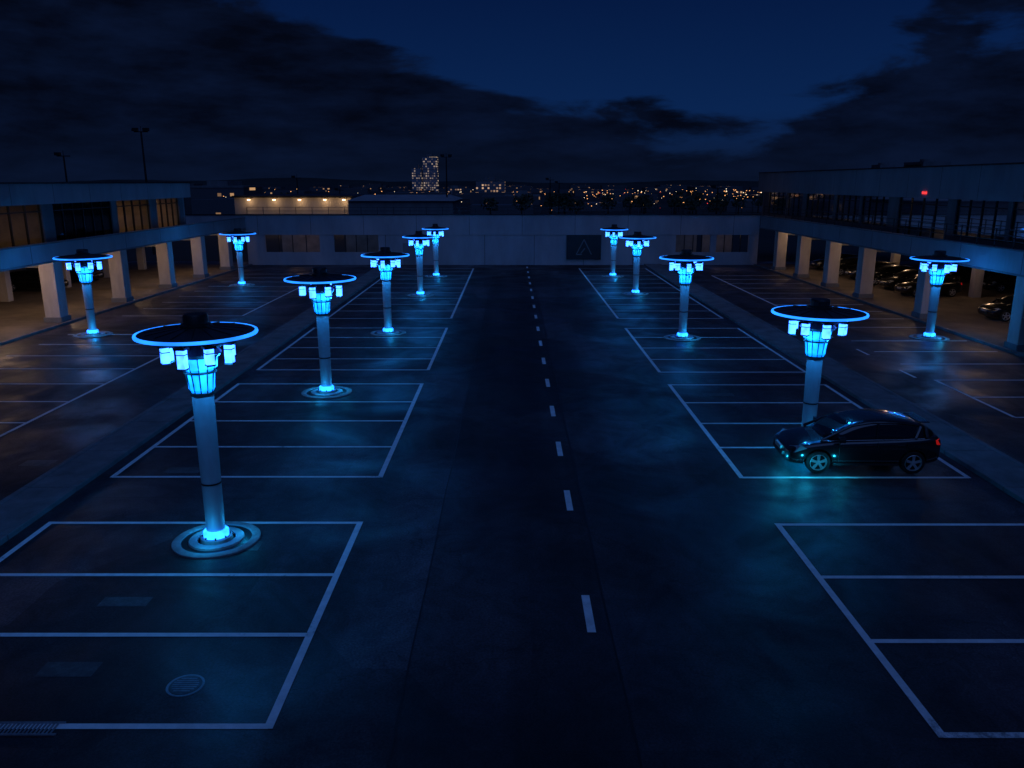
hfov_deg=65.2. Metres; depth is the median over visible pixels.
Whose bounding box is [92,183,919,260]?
ground
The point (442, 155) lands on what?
floodlight mast
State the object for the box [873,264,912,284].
parked car
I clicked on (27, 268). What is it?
back wall
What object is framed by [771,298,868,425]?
street lamp
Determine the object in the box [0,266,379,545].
raised walkway
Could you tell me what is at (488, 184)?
distant building
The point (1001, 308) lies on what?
parked car
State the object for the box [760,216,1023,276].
deck
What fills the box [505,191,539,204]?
distant building
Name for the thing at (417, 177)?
high-rise building
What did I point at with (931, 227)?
railing
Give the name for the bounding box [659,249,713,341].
street lamp
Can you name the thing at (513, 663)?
road
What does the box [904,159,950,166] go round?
rooftop air handler
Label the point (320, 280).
street lamp
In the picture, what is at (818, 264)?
parked car
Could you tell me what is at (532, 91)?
sky
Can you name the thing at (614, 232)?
street lamp
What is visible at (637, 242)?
street lamp
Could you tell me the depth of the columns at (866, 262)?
56.36 m
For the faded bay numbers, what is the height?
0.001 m
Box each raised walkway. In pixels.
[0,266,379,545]
[644,264,1023,503]
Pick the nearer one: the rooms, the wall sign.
the rooms
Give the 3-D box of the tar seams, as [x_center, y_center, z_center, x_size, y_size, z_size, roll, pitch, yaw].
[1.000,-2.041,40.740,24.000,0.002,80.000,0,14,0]
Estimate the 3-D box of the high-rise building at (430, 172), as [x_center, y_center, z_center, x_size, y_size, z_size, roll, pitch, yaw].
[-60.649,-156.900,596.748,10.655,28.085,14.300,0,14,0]
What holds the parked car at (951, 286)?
on the floor at (958, 314)
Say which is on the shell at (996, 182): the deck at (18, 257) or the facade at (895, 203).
the facade at (895, 203)
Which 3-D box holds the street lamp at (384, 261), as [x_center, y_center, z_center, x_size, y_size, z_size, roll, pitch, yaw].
[-6.750,-5.014,43.083,2.568,4.650,2.568,-5,15,-18]
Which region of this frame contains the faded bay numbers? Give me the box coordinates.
[19,291,930,676]
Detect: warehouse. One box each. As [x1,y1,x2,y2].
[231,194,373,213]
[347,195,461,213]
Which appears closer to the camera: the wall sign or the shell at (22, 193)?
the shell at (22, 193)
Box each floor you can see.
[0,264,251,345]
[753,264,1023,357]
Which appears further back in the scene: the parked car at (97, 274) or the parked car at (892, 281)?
the parked car at (97, 274)
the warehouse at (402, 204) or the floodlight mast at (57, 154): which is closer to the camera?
the floodlight mast at (57, 154)
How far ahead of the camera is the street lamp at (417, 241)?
57.31 m
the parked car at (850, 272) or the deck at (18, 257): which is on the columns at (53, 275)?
the deck at (18, 257)
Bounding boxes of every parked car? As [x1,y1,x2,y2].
[9,269,68,291]
[70,263,103,279]
[773,409,940,473]
[811,253,857,269]
[839,257,857,275]
[844,261,896,277]
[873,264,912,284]
[878,269,918,289]
[895,275,961,296]
[946,265,997,280]
[977,294,1013,321]
[982,273,1016,292]
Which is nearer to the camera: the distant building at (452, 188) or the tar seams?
the tar seams
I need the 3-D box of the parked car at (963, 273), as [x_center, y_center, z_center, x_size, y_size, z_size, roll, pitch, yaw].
[37.460,-9.204,65.747,4.300,1.537,2.180,0,14,0]
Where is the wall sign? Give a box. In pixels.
[566,235,600,259]
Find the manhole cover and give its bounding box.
[166,674,204,696]
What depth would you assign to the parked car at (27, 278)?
59.60 m
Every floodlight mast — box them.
[54,152,69,181]
[131,126,155,254]
[440,154,451,196]
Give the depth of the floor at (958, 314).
53.05 m
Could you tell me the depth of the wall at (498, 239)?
78.95 m
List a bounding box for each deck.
[0,217,245,271]
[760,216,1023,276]
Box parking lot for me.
[0,261,1023,767]
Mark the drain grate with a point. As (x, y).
(10, 723)
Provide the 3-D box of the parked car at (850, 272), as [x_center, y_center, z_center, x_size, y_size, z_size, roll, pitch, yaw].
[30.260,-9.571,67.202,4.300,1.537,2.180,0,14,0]
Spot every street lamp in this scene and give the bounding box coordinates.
[52,249,112,337]
[132,312,260,558]
[219,228,255,286]
[284,267,355,398]
[361,247,408,336]
[402,231,435,296]
[422,224,448,277]
[600,224,627,277]
[619,231,655,295]
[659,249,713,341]
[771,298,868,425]
[909,250,969,341]
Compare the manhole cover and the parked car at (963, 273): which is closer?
the manhole cover
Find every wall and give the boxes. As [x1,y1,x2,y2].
[9,261,74,270]
[185,214,760,264]
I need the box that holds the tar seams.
[91,265,987,767]
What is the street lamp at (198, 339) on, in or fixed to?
on the parking lot
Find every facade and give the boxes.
[0,198,184,246]
[762,192,1023,249]
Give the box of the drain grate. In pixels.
[0,721,65,735]
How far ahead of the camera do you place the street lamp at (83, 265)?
42.26 m
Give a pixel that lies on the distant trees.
(644, 201)
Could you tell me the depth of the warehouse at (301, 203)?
126.93 m
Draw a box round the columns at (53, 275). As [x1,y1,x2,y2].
[0,232,234,322]
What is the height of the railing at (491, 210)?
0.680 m
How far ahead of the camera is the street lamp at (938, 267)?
41.38 m
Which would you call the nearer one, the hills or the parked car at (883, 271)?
the parked car at (883, 271)
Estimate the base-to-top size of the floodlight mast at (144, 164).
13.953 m
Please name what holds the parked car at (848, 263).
on the floor at (958, 314)
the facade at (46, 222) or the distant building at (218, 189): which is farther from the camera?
the distant building at (218, 189)
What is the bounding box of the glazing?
[770,192,1023,241]
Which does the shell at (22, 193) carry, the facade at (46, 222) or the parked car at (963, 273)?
the facade at (46, 222)
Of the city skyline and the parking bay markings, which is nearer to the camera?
the parking bay markings
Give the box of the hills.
[69,178,758,185]
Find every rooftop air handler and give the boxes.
[871,163,894,167]
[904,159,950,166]
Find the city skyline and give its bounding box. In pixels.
[185,184,761,213]
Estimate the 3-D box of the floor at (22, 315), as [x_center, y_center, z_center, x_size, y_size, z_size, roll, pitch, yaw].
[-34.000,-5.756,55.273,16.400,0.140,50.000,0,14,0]
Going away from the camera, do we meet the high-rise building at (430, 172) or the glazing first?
the glazing
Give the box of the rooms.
[0,198,176,247]
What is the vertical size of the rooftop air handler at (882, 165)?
0.950 m
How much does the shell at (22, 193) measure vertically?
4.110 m
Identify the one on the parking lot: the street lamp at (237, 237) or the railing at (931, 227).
the street lamp at (237, 237)
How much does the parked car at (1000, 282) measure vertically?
1.537 m
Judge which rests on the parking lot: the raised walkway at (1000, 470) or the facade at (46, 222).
the raised walkway at (1000, 470)
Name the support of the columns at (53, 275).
on the floor at (22, 315)
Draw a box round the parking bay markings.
[0,267,1023,737]
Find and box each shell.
[0,182,190,223]
[758,162,1023,214]
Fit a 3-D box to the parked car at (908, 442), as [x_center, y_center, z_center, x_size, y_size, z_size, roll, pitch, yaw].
[9.959,1.577,23.296,4.386,1.537,2.180,0,14,1]
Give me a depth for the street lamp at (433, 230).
68.95 m
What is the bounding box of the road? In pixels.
[389,265,639,767]
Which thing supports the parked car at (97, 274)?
on the floor at (22, 315)
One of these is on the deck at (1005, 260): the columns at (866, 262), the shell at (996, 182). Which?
the shell at (996, 182)
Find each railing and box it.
[246,207,752,213]
[764,206,1023,248]
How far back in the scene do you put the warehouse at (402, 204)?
122.23 m
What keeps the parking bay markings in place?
on the parking lot
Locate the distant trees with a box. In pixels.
[280,190,762,213]
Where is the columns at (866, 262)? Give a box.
[771,231,1023,350]
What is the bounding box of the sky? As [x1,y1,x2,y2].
[0,0,1023,182]
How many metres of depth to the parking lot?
18.57 m

